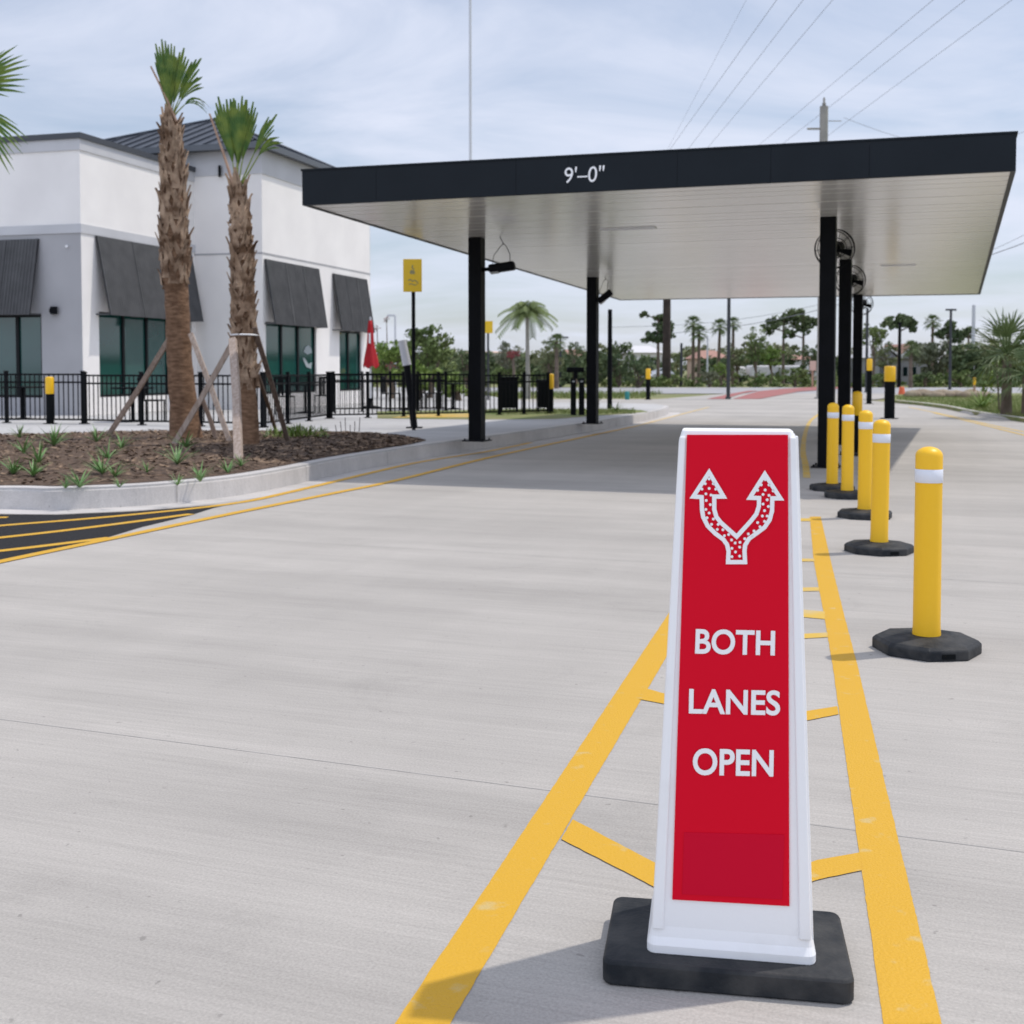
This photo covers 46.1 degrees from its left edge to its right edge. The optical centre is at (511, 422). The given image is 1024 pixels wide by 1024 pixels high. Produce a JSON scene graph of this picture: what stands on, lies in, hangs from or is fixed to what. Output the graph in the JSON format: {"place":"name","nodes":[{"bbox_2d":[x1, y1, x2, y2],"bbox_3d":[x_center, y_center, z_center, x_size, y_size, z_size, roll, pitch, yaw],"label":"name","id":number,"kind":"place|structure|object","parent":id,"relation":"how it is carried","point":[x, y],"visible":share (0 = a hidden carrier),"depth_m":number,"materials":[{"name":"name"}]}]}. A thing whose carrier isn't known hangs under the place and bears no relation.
{"place":"outdoors","nodes":[
{"label":"outdoors","id":0,"kind":"place"},
{"bbox_2d":[0,391,668,489],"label":"pavement","id":1,"kind":"structure","parent":0,"point":[432,430],"depth_m":24.21,"materials":[{"name":"concrete"}]},
{"bbox_2d":[0,371,84,423],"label":"picket fence","id":2,"kind":"object","parent":1,"relation":"on","point":[6,399],"visible":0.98,"depth_m":24.74,"materials":[{"name":"black metal"}]},
{"bbox_2d":[43,377,56,423],"bbox_3d":[-9.407,-0.449,24.492,0.272,0.960,0.272,0,3,0],"label":"capped bollard","id":3,"kind":"object","parent":1,"relation":"on","point":[49,387],"visible":1,"depth_m":24.43,"materials":[{"name":"black metal"}]},
{"bbox_2d":[81,372,266,427],"bbox_3d":[-6.705,-0.462,23.643,4.331,1.060,0.130,1,3,21],"label":"picket fence","id":4,"kind":"object","parent":1,"relation":"on","point":[200,383],"visible":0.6,"depth_m":23.85,"materials":[{"name":"black metal"}]},
{"bbox_2d":[0,118,374,414],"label":"restaurant","id":5,"kind":"structure","parent":1,"relation":"on","point":[81,286],"depth_m":31.35,"materials":[{"name":"white paint"}]},
{"bbox_2d":[0,315,42,397],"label":"window","id":6,"kind":"structure","parent":5,"relation":"in","point":[20,335],"depth_m":29.52,"materials":[{"name":"teal glass"}]},
{"bbox_2d":[99,312,168,396],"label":"window","id":7,"kind":"structure","parent":5,"relation":"in","point":[128,345],"depth_m":30.95,"materials":[{"name":"teal glass"}]},
{"bbox_2d":[266,322,314,393],"bbox_3d":[-6.479,-1.861,35.072,0.962,2.020,3.138,0,2,0],"label":"window","id":8,"kind":"structure","parent":5,"relation":"in","point":[285,345],"depth_m":35.07,"materials":[{"name":"teal glass"}]},
{"bbox_2d":[340,331,359,390],"bbox_3d":[-5.303,-1.990,39.116,0.442,1.925,1.756,1,3,13],"label":"window","id":9,"kind":"structure","parent":5,"relation":"in","point":[349,341],"depth_m":39.22,"materials":[{"name":"teal glass"}]},
{"bbox_2d":[0,429,425,485],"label":"mulch bed","id":10,"kind":"object","parent":1,"relation":"on","point":[159,470],"visible":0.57,"depth_m":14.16,"materials":[{"name":"brown wood"}]},
{"bbox_2d":[0,46,29,172],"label":"cabbage palm","id":11,"kind":"object","parent":10,"relation":"on","point":[3,122],"visible":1,"depth_m":14.74,"materials":[{"name":"green plant"}]},
{"bbox_2d":[106,338,166,433],"bbox_3d":[-5.790,-0.509,18.610,0.088,1.599,2.254,-2,3,-42],"label":"palm prop","id":12,"kind":"object","parent":10,"relation":"on","point":[140,385],"visible":0.81,"depth_m":18.55,"materials":[{"name":"brown wood"}]},
{"bbox_2d":[150,39,208,437],"bbox_3d":[-4.850,-2.622,17.786,0.894,5.988,0.560,0,3,0],"label":"cabbage palm","id":13,"kind":"object","parent":10,"relation":"on","point":[175,249],"visible":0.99,"depth_m":17.67,"materials":[{"name":"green plant"}]},
{"bbox_2d":[172,344,228,443],"bbox_3d":[-4.172,-0.354,16.181,0.996,1.499,0.062,1,3,13],"label":"palm prop","id":14,"kind":"object","parent":10,"relation":"on","point":[203,394],"visible":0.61,"depth_m":16.16,"materials":[{"name":"brown wood"}]},
{"bbox_2d":[188,332,231,440],"bbox_3d":[-4.334,-0.480,17.313,0.088,1.654,1.227,-2,3,-42],"label":"palm prop","id":15,"kind":"object","parent":10,"relation":"on","point":[225,429],"visible":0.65,"depth_m":17.27,"materials":[{"name":"brown wood"}]},
{"bbox_2d":[229,337,242,458],"bbox_3d":[-3.437,-0.320,14.980,0.122,1.546,2.111,-1,3,-14],"label":"palm prop","id":16,"kind":"object","parent":10,"relation":"on","point":[236,408],"visible":0.82,"depth_m":14.87,"materials":[{"name":"brown wood"}]},
{"bbox_2d":[209,96,281,443],"bbox_3d":[-3.554,-1.973,16.260,1.002,4.825,0.438,0,3,0],"label":"cabbage palm","id":17,"kind":"object","parent":10,"relation":"on","point":[235,124],"visible":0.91,"depth_m":16.14,"materials":[{"name":"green plant"}]},
{"bbox_2d":[252,326,289,439],"bbox_3d":[-3.321,-0.473,16.681,0.085,1.685,1.020,1,3,17],"label":"palm prop","id":18,"kind":"object","parent":10,"relation":"on","point":[271,384],"visible":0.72,"depth_m":16.62,"materials":[{"name":"brown wood"}]},
{"bbox_2d":[262,422,331,437],"bbox_3d":[-3.256,0.109,18.007,1.116,0.242,0.854,0,3,0],"label":"shrub","id":19,"kind":"object","parent":10,"relation":"on","point":[294,432],"visible":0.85,"depth_m":17.95,"materials":[{"name":"green plant"}]},
{"bbox_2d":[264,372,328,426],"bbox_3d":[-4.449,-0.525,25.090,0.130,1.060,4.214,0,3,8],"label":"picket fence","id":20,"kind":"object","parent":1,"relation":"on","point":[309,401],"visible":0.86,"depth_m":25.24,"materials":[{"name":"black metal"}]},
{"bbox_2d":[363,317,379,407],"bbox_3d":[-3.990,-1.677,33.959,0.560,2.588,0.560,0,3,0],"label":"closed umbrella","id":21,"kind":"object","parent":1,"relation":"on","point":[370,358],"visible":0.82,"depth_m":33.86,"materials":[{"name":"red fabric"}]},
{"bbox_2d":[332,371,447,411],"bbox_3d":[-3.212,-0.815,31.736,3.099,1.060,0.130,-1,3,-14],"label":"back fence","id":22,"kind":"object","parent":1,"relation":"on","point":[418,407],"visible":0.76,"depth_m":31.72,"materials":[{"name":"black metal"}]},
{"bbox_2d":[372,339,411,398],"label":"bushy tree","id":23,"kind":"object","parent":1,"relation":"on","point":[385,355],"visible":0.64,"depth_m":45.90,"materials":[{"name":"green plant"}]},
{"bbox_2d":[329,371,467,418],"bbox_3d":[-2.518,-0.650,27.947,3.682,1.060,0.130,-1,3,-28],"label":"picket fence","id":24,"kind":"object","parent":1,"relation":"on","point":[368,413],"visible":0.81,"depth_m":27.77,"materials":[{"name":"black metal"}]},
{"bbox_2d":[398,340,422,427],"bbox_3d":[-1.919,-0.720,22.683,0.450,1.675,0.220,0,3,0],"label":"leaning post","id":25,"kind":"object","parent":1,"relation":"on","point":[405,356],"visible":0.86,"depth_m":22.62,"materials":[{"name":"black metal"}]},
{"bbox_2d":[403,259,421,429],"bbox_3d":[-1.805,-1.410,21.919,0.337,3.106,0.103,0,3,0],"label":"post sign","id":26,"kind":"object","parent":1,"relation":"on","point":[412,276],"visible":1,"depth_m":21.83,"materials":[{"name":"yellow metal"}]},
{"bbox_2d":[391,360,443,399],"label":"bushy tree","id":27,"kind":"object","parent":1,"relation":"on","point":[420,368],"visible":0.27,"depth_m":43.93,"materials":[{"name":"green plant"}]},
{"bbox_2d":[398,324,456,397],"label":"bushy tree","id":28,"kind":"object","parent":1,"relation":"on","point":[434,352],"visible":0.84,"depth_m":46.78,"materials":[{"name":"green plant"}]},
{"bbox_2d":[453,348,486,395],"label":"bushy tree","id":29,"kind":"object","parent":1,"relation":"on","point":[463,367],"visible":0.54,"depth_m":49.84,"materials":[{"name":"green plant"}]},
{"bbox_2d":[377,409,646,418],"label":"lawn","id":30,"kind":"structure","parent":1,"relation":"on","point":[506,415],"depth_m":28.82,"materials":[{"name":"green plant"}]},
{"bbox_2d":[501,377,518,412],"bbox_3d":[-0.073,-0.702,30.688,0.520,0.925,0.500,0,3,0],"label":"litter bin","id":31,"kind":"object","parent":30,"relation":"on","point":[511,394],"visible":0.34,"depth_m":30.46,"materials":[{"name":"black metal"}]},
{"bbox_2d":[485,372,550,414],"bbox_3d":[-0.004,-0.703,29.406,2.322,1.040,0.130,-2,3,-34],"label":"picket fence","id":32,"kind":"object","parent":30,"relation":"on","point":[523,381],"visible":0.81,"depth_m":29.55,"materials":[{"name":"black metal"}]},
{"bbox_2d":[485,407,634,413],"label":"lawn grass","id":33,"kind":"structure","parent":30,"relation":"on","point":[608,410],"depth_m":30.78,"materials":[{"name":"green plant"}]},
{"bbox_2d":[567,367,584,414],"bbox_3d":[1.535,-0.749,29.079,0.425,1.160,0.190,0,3,0],"label":"order pedestal","id":34,"kind":"object","parent":30,"relation":"on","point":[575,370],"visible":0.91,"depth_m":29.00,"materials":[{"name":"black metal"}]},
{"bbox_2d":[0,399,1023,1023],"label":"driveway","id":35,"kind":"structure","parent":0,"point":[150,879],"depth_m":4.27,"materials":[{"name":"concrete"}]},
{"bbox_2d":[0,504,223,559],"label":"asphalt patch","id":36,"kind":"object","parent":35,"relation":"on","point":[54,537],"visible":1,"depth_m":9.97,"materials":[{"name":"black asphalt"}]},
{"bbox_2d":[0,514,192,537],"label":"lane marking","id":37,"kind":"object","parent":36,"relation":"on","point":[94,526],"visible":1,"depth_m":9.96,"materials":[{"name":"yellow paint"}]},
{"bbox_2d":[0,442,528,525],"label":"lane marking","id":38,"kind":"object","parent":35,"relation":"on","point":[300,489],"visible":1,"depth_m":12.41,"materials":[{"name":"yellow paint"}]},
{"bbox_2d":[0,426,635,562],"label":"lane marking","id":39,"kind":"object","parent":35,"relation":"on","point":[116,537],"visible":1,"depth_m":11.00,"materials":[{"name":"yellow paint"}]},
{"bbox_2d":[0,406,668,509],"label":"kerb","id":40,"kind":"structure","parent":35,"relation":"on","point":[86,498],"depth_m":12.84,"materials":[{"name":"concrete"}]},
{"bbox_2d":[0,412,679,513],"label":"gutter","id":41,"kind":"object","parent":35,"relation":"on","point":[252,495],"visible":0.99,"depth_m":13.18,"materials":[{"name":"concrete"}]},
{"bbox_2d":[1,408,1020,851],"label":"slab joints","id":42,"kind":"object","parent":35,"relation":"on","point":[487,782],"visible":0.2,"depth_m":4.04,"materials":[{"name":"grey concrete"}]},
{"bbox_2d":[396,614,668,1022],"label":"lane marking","id":43,"kind":"object","parent":35,"relation":"on","point":[442,992],"visible":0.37,"depth_m":3.16,"materials":[{"name":"yellow paint"}]},
{"bbox_2d":[562,819,654,885],"bbox_3d":[0.323,1.161,3.150,0.115,0.001,0.708,-2,3,-33],"label":"lane marking","id":44,"kind":"object","parent":35,"relation":"on","point":[602,847],"visible":0.59,"depth_m":3.24,"materials":[{"name":"yellow paint"}]},
{"bbox_2d":[607,309,611,408],"bbox_3d":[2.764,-1.684,33.981,0.225,3.000,0.225,0,3,0],"label":"black pole","id":45,"kind":"object","parent":35,"relation":"on","point":[609,381],"visible":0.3,"depth_m":33.93,"materials":[{"name":"metal"}]},
{"bbox_2d":[301,131,1017,468],"bbox_3d":[3.964,-1.559,21.355,8.437,3.853,15.740,1,3,20],"label":"drive through canopy","id":46,"kind":"object","parent":35,"relation":"on","point":[917,215],"visible":0.94,"depth_m":15.91,"materials":[{"name":"grey metal"}]},
{"bbox_2d":[483,237,515,273],"bbox_3d":[-0.211,-2.549,18.311,0.534,0.582,0.256,0,3,9],"label":"floodlight","id":47,"kind":"object","parent":46,"relation":"attached to","point":[495,268],"visible":1,"depth_m":18.20,"materials":[{"name":"black metal"}]},
{"bbox_2d":[814,229,854,268],"bbox_3d":[4.357,-2.340,16.218,0.475,0.539,0.508,-1,3,-12],"label":"fan","id":48,"kind":"object","parent":46,"relation":"attached to","point":[841,248],"depth_m":16.18,"materials":[{"name":"black metal"}]},
{"bbox_2d":[603,428,853,1003],"bbox_3d":[0.472,0.600,2.633,0.518,1.171,0.322,0,3,9],"label":"sidewalk sign","id":49,"kind":"object","parent":35,"relation":"on","point":[727,909],"visible":1,"depth_m":2.54,"materials":[{"name":"red plastic"}]},
{"bbox_2d":[800,414,817,477],"bbox_3d":[6.503,0.162,26.044,0.369,0.001,23.883,1,3,15],"label":"lane marking","id":50,"kind":"object","parent":35,"relation":"on","point":[806,470],"visible":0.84,"depth_m":18.90,"materials":[{"name":"yellow paint"}]},
{"bbox_2d":[809,403,854,491],"bbox_3d":[3.460,0.260,12.990,0.447,0.947,0.458,-2,3,-44],"label":"rubber based bollard","id":51,"kind":"object","parent":35,"relation":"on","point":[831,483],"visible":0.91,"depth_m":12.93,"materials":[{"name":"yellow"}]},
{"bbox_2d":[811,852,861,880],"bbox_3d":[0.735,1.163,3.087,0.497,0.001,0.106,-1,3,-28],"label":"lane marking","id":52,"kind":"object","parent":35,"relation":"on","point":[833,866],"visible":0.4,"depth_m":3.15,"materials":[{"name":"yellow paint"}]},
{"bbox_2d":[824,405,857,499],"bbox_3d":[3.417,0.293,12.248,0.447,0.947,0.458,-2,3,-33],"label":"rubber based bollard","id":53,"kind":"object","parent":35,"relation":"on","point":[846,491],"visible":0.91,"depth_m":12.20,"materials":[{"name":"yellow"}]},
{"bbox_2d":[840,391,862,455],"bbox_3d":[5.256,0.013,18.326,0.462,0.975,0.462,0,3,0],"label":"sleeved post","id":54,"kind":"object","parent":35,"relation":"on","point":[857,396],"visible":0.45,"depth_m":18.27,"materials":[{"name":"black"}]},
{"bbox_2d":[837,410,891,520],"bbox_3d":[3.111,0.365,10.594,0.447,0.947,0.458,-1,3,-22],"label":"rubber based bollard","id":55,"kind":"object","parent":35,"relation":"on","point":[862,511],"visible":0.86,"depth_m":10.54,"materials":[{"name":"yellow"}]},
{"bbox_2d":[810,517,940,1022],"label":"lane marking","id":56,"kind":"object","parent":35,"relation":"on","point":[906,992],"visible":1,"depth_m":3.28,"materials":[{"name":"yellow paint"}]},
{"bbox_2d":[844,419,913,556],"bbox_3d":[2.624,0.453,8.584,0.447,0.947,0.458,0,3,-11],"label":"rubber based bollard","id":57,"kind":"object","parent":35,"relation":"on","point":[878,543],"visible":1,"depth_m":8.54,"materials":[{"name":"yellow"}]},
{"bbox_2d":[880,366,898,418],"bbox_3d":[10.056,-0.798,32.033,0.476,1.400,0.476,0,3,0],"label":"capped bollard","id":58,"kind":"object","parent":35,"relation":"on","point":[889,390],"visible":1,"depth_m":31.92,"materials":[{"name":"black metal"}]},
{"bbox_2d":[872,446,981,661],"bbox_3d":[1.922,0.584,5.562,0.447,0.947,0.458,0,3,-6],"label":"rubber based bollard","id":59,"kind":"object","parent":35,"relation":"on","point":[925,638],"visible":1,"depth_m":5.51,"materials":[{"name":"yellow"}]},
{"bbox_2d":[0,0,1023,370],"label":"sky","id":60,"kind":"structure","parent":0,"point":[347,83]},
{"bbox_2d":[373,387,1021,393],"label":"road","id":61,"kind":"structure","parent":0,"point":[693,390],"depth_m":80.61,"materials":[{"name":"grey asphalt"}]},
{"bbox_2d":[709,387,851,398],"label":"paver crossing","id":62,"kind":"object","parent":61,"relation":"on","point":[763,394],"visible":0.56,"depth_m":65.70,"materials":[{"name":"red brick"}]},
{"bbox_2d":[374,371,1021,401],"bbox_3d":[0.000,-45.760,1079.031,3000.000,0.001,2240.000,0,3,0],"label":"ground","id":63,"kind":"structure","parent":0,"point":[660,396],"depth_m":65.77,"materials":[{"name":"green plant"}]},
{"bbox_2d":[469,0,471,159],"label":"flagpole","id":64,"kind":"object","parent":63,"relation":"on","point":[470,83],"visible":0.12,"depth_m":59.28,"materials":[{"name":"grey metal"}]},
{"bbox_2d":[491,340,523,373],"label":"bushy tree","id":65,"kind":"object","parent":63,"relation":"on","point":[502,357],"visible":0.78,"depth_m":87.71,"materials":[{"name":"green plant"}]},
{"bbox_2d":[373,389,662,398],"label":"roadside grass","id":66,"kind":"structure","parent":63,"relation":"on","point":[641,393],"depth_m":60.05,"materials":[{"name":"green plant"}]},
{"bbox_2d":[494,300,557,398],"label":"feather palm","id":67,"kind":"object","parent":63,"relation":"on","point":[523,311],"visible":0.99,"depth_m":55.68,"materials":[{"name":"green plant"}]},
{"bbox_2d":[530,340,563,373],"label":"bushy tree","id":68,"kind":"object","parent":63,"relation":"on","point":[549,357],"visible":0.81,"depth_m":84.80,"materials":[{"name":"green plant"}]},
{"bbox_2d":[546,333,567,388],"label":"fan palm","id":69,"kind":"object","parent":63,"relation":"on","point":[556,368],"visible":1,"depth_m":83.79,"materials":[{"name":"green plant"}]},
{"bbox_2d":[600,340,636,386],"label":"bushy tree","id":70,"kind":"object","parent":63,"relation":"on","point":[623,348],"visible":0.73,"depth_m":89.61,"materials":[{"name":"green plant"}]},
{"bbox_2d":[617,354,655,387],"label":"bushy tree","id":71,"kind":"object","parent":63,"relation":"on","point":[642,366],"visible":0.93,"depth_m":87.58,"materials":[{"name":"green plant"}]},
{"bbox_2d":[623,346,661,381],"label":"house","id":72,"kind":"structure","parent":63,"relation":"on","point":[638,351],"depth_m":128.14,"materials":[{"name":"white"}]},
{"bbox_2d":[639,311,675,379],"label":"pine tree","id":73,"kind":"object","parent":63,"relation":"on","point":[657,339],"visible":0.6,"depth_m":99.51,"materials":[{"name":"green plant"}]},
{"bbox_2d":[662,300,670,385],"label":"pole","id":74,"kind":"object","parent":63,"relation":"on","point":[666,359],"depth_m":95.57,"materials":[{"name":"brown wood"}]},
{"bbox_2d":[372,340,1012,380],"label":"wood","id":75,"kind":"object","parent":63,"relation":"on","point":[792,350],"visible":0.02,"depth_m":135.88,"materials":[{"name":"green plant"}]},
{"bbox_2d":[683,315,703,384],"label":"fan palm","id":76,"kind":"object","parent":63,"relation":"on","point":[692,319],"visible":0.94,"depth_m":103.73,"materials":[{"name":"green plant"}]},
{"bbox_2d":[372,346,1021,384],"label":"wood","id":77,"kind":"object","parent":63,"relation":"on","point":[712,361],"visible":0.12,"depth_m":114.57,"materials":[{"name":"green plant"}]},
{"bbox_2d":[373,370,1022,386],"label":"roadside scrub","id":78,"kind":"object","parent":63,"relation":"on","point":[760,380],"visible":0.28,"depth_m":93.91,"materials":[{"name":"green plant"}]},
{"bbox_2d":[689,325,710,382],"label":"fan palm","id":79,"kind":"object","parent":63,"relation":"on","point":[698,333],"visible":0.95,"depth_m":102.73,"materials":[{"name":"green plant"}]},
{"bbox_2d":[686,350,725,382],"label":"house","id":80,"kind":"structure","parent":63,"relation":"on","point":[703,353],"depth_m":122.16,"materials":[{"name":"pink"}]},
{"bbox_2d":[723,347,750,385],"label":"bushy tree","id":81,"kind":"object","parent":63,"relation":"on","point":[737,364],"visible":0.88,"depth_m":99.70,"materials":[{"name":"green plant"}]},
{"bbox_2d":[743,326,768,384],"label":"bushy tree","id":82,"kind":"object","parent":63,"relation":"on","point":[755,354],"visible":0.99,"depth_m":97.62,"materials":[{"name":"green plant"}]},
{"bbox_2d":[726,365,816,382],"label":"building","id":83,"kind":"structure","parent":63,"relation":"on","point":[750,371],"depth_m":110.76,"materials":[{"name":"grey"}]},
{"bbox_2d":[759,345,785,383],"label":"bushy tree","id":84,"kind":"object","parent":63,"relation":"on","point":[769,356],"visible":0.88,"depth_m":103.72,"materials":[{"name":"green plant"}]},
{"bbox_2d":[759,308,808,383],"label":"pine tree","id":85,"kind":"object","parent":63,"relation":"on","point":[774,324],"visible":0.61,"depth_m":107.73,"materials":[{"name":"green plant"}]},
{"bbox_2d":[782,308,816,369],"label":"pine tree","id":86,"kind":"object","parent":63,"relation":"on","point":[806,321],"visible":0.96,"depth_m":105.31,"materials":[{"name":"green plant"}]},
{"bbox_2d":[797,344,816,380],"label":"bushy tree","id":87,"kind":"object","parent":63,"relation":"on","point":[813,352],"visible":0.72,"depth_m":99.73,"materials":[{"name":"green plant"}]},
{"bbox_2d":[863,323,888,384],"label":"bushy tree","id":88,"kind":"object","parent":63,"relation":"on","point":[876,339],"visible":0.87,"depth_m":95.67,"materials":[{"name":"green plant"}]},
{"bbox_2d":[851,347,902,384],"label":"house","id":89,"kind":"structure","parent":63,"relation":"on","point":[880,370],"depth_m":104.34,"materials":[{"name":"grey"}]},
{"bbox_2d":[870,341,901,369],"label":"bushy tree","id":90,"kind":"object","parent":63,"relation":"on","point":[882,364],"visible":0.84,"depth_m":99.67,"materials":[{"name":"green plant"}]},
{"bbox_2d":[879,313,918,376],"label":"pine tree","id":91,"kind":"object","parent":63,"relation":"on","point":[910,323],"visible":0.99,"depth_m":91.37,"materials":[{"name":"green plant"}]},
{"bbox_2d":[883,344,926,384],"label":"house","id":92,"kind":"structure","parent":63,"relation":"on","point":[905,369],"depth_m":105.89,"materials":[{"name":"grey"}]},
{"bbox_2d":[900,340,921,387],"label":"fan palm","id":93,"kind":"object","parent":63,"relation":"on","point":[911,350],"visible":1,"depth_m":87.79,"materials":[{"name":"green plant"}]},
{"bbox_2d":[907,339,955,375],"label":"bushy tree","id":94,"kind":"object","parent":63,"relation":"on","point":[928,354],"visible":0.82,"depth_m":101.34,"materials":[{"name":"green plant"}]},
{"bbox_2d":[930,320,965,372],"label":"pine tree","id":95,"kind":"object","parent":63,"relation":"on","point":[957,336],"visible":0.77,"depth_m":104.36,"materials":[{"name":"green plant"}]},
{"bbox_2d":[946,343,996,377],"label":"bushy tree","id":96,"kind":"object","parent":63,"relation":"on","point":[960,358],"visible":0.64,"depth_m":97.10,"materials":[{"name":"green plant"}]},
{"bbox_2d":[666,393,897,398],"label":"driveway apron","id":97,"kind":"object","parent":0,"point":[813,395],"visible":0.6,"depth_m":59.13,"materials":[{"name":"concrete"}]},
{"bbox_2d":[725,299,730,398],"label":"light pole","id":98,"kind":"object","parent":97,"relation":"on","point":[728,348],"visible":0.48,"depth_m":53.10,"materials":[{"name":"grey metal"}]},
{"bbox_2d":[807,97,827,398],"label":"utility pole","id":99,"kind":"object","parent":97,"relation":"on","point":[823,129],"visible":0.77,"depth_m":54.37,"materials":[{"name":"concrete"}]},
{"bbox_2d":[895,393,1023,421],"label":"verge","id":100,"kind":"structure","parent":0,"point":[1018,419],"depth_m":41.85,"materials":[{"name":"green plant"}]},
{"bbox_2d":[904,389,991,397],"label":"rubble strip","id":101,"kind":"object","parent":100,"relation":"on","point":[934,393],"visible":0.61,"depth_m":52.67,"materials":[{"name":"grey gravel"}]},
{"bbox_2d":[954,309,1023,414],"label":"broad palm","id":102,"kind":"object","parent":100,"relation":"on","point":[1006,331],"visible":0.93,"depth_m":32.27,"materials":[{"name":"green plant"}]},
{"bbox_2d":[987,348,1023,415],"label":"broad palm","id":103,"kind":"object","parent":100,"relation":"on","point":[1018,363],"visible":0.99,"depth_m":31.14,"materials":[{"name":"green plant"}]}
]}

